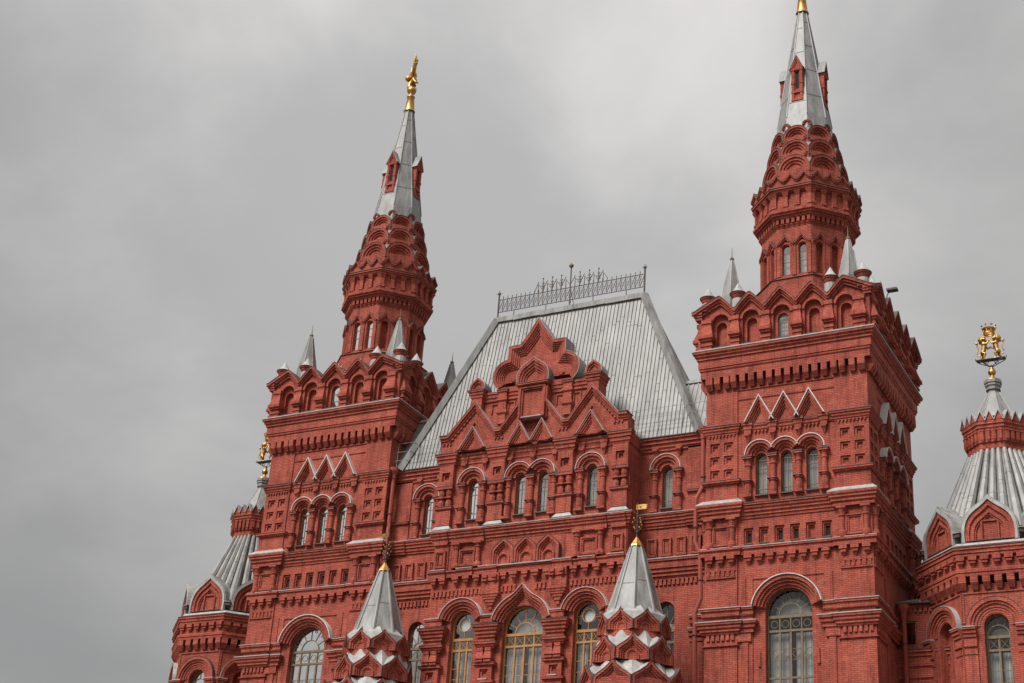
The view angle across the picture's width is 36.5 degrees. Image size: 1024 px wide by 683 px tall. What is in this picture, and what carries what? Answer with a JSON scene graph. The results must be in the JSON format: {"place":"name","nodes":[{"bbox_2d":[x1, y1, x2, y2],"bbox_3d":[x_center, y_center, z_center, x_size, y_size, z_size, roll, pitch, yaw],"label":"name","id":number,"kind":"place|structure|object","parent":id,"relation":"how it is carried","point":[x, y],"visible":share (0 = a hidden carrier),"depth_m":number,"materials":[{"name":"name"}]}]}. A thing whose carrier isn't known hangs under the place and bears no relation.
{"place":"outdoors","nodes":[
{"label":"outdoors","id":0,"kind":"place"},
{"bbox_2d":[0,0,1023,682],"label":"sky","id":1,"kind":"structure","parent":0,"point":[190,189],"materials":[{"name":"grey"}]},
{"bbox_2d":[168,11,1023,682],"bbox_3d":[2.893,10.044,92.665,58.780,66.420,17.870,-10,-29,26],"label":"museum building","id":2,"kind":"structure","parent":0,"point":[522,465],"depth_m":87.91,"materials":[{"name":"brick"}]},
{"bbox_2d":[256,432,271,477],"bbox_3d":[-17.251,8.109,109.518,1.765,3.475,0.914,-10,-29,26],"label":"lion finial","id":3,"kind":"object","parent":2,"relation":"on","point":[264,446],"visible":0.58,"depth_m":109.53,"materials":[{"name":"gold metal"}]},
{"bbox_2d":[381,531,391,562],"bbox_3d":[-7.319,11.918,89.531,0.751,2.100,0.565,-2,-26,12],"label":"weathervane","id":4,"kind":"object","parent":2,"relation":"on","point":[386,547],"visible":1,"depth_m":89.48,"materials":[{"name":"metal"}]},
{"bbox_2d":[404,55,418,113],"bbox_3d":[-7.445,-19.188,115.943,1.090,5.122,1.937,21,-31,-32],"label":"gilded finial","id":5,"kind":"object","parent":2,"relation":"on","point":[411,79],"visible":1,"depth_m":115.53,"materials":[{"name":"gold metal"}]},
{"bbox_2d":[408,623,423,682],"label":"window","id":6,"kind":"structure","parent":2,"relation":"in","point":[415,657],"depth_m":90.94,"materials":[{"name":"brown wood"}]},
{"bbox_2d":[423,497,433,533],"bbox_3d":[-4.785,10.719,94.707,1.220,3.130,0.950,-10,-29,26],"label":"window","id":7,"kind":"structure","parent":2,"relation":"in","point":[429,504],"depth_m":94.40,"materials":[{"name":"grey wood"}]},
{"bbox_2d":[449,612,473,682],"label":"window","id":8,"kind":"structure","parent":2,"relation":"in","point":[461,669],"depth_m":87.86,"materials":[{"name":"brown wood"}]},
{"bbox_2d":[468,482,478,518],"bbox_3d":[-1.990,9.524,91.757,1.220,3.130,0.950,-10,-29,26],"label":"window","id":9,"kind":"structure","parent":2,"relation":"in","point":[474,487],"depth_m":91.43,"materials":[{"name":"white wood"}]},
{"bbox_2d":[516,476,525,513],"bbox_3d":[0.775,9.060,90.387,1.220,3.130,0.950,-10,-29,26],"label":"window","id":10,"kind":"structure","parent":2,"relation":"in","point":[521,481],"depth_m":90.19,"materials":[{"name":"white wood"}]},
{"bbox_2d":[502,607,542,682],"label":"window","id":11,"kind":"structure","parent":2,"relation":"in","point":[524,636],"depth_m":86.29,"materials":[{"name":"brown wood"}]},
{"bbox_2d":[538,473,547,510],"bbox_3d":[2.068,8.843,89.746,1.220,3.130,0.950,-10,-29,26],"label":"window","id":12,"kind":"structure","parent":2,"relation":"in","point":[542,492],"depth_m":89.53,"materials":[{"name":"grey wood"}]},
{"bbox_2d":[497,263,647,316],"bbox_3d":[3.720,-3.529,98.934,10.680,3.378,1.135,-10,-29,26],"label":"ridge railing","id":13,"kind":"object","parent":2,"relation":"on","point":[571,265],"visible":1,"depth_m":98.78,"materials":[{"name":"metal"}]},
{"bbox_2d":[573,602,598,682],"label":"window","id":14,"kind":"structure","parent":2,"relation":"in","point":[587,622],"depth_m":84.68,"materials":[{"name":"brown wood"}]},
{"bbox_2d":[588,467,597,505],"bbox_3d":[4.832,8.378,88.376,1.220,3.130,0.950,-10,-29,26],"label":"window","id":15,"kind":"structure","parent":2,"relation":"in","point":[592,488],"depth_m":88.16,"materials":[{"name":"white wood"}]},
{"bbox_2d":[632,503,646,536],"bbox_3d":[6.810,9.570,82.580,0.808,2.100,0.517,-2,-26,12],"label":"weathervane","id":16,"kind":"object","parent":2,"relation":"on","point":[639,507],"visible":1,"depth_m":82.62,"materials":[{"name":"metal"}]},
{"bbox_2d":[663,468,672,507],"bbox_3d":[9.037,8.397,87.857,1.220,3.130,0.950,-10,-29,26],"label":"window","id":17,"kind":"structure","parent":2,"relation":"in","point":[668,473],"depth_m":87.63,"materials":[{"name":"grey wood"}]},
{"bbox_2d":[661,603,674,644],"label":"window","id":18,"kind":"structure","parent":2,"relation":"in","point":[668,609],"depth_m":85.41,"materials":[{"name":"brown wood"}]},
{"bbox_2d":[796,0,808,14],"bbox_3d":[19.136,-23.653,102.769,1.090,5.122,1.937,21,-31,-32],"label":"gilded finial","id":19,"kind":"object","parent":2,"relation":"on","point":[801,5],"visible":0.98,"depth_m":101.58,"materials":[{"name":"gold metal"}]},
{"bbox_2d":[975,323,1006,378],"bbox_3d":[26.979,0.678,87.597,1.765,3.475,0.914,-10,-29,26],"label":"lion finial","id":20,"kind":"object","parent":2,"relation":"on","point":[988,331],"visible":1,"depth_m":87.66,"materials":[{"name":"gold metal"}]}
]}

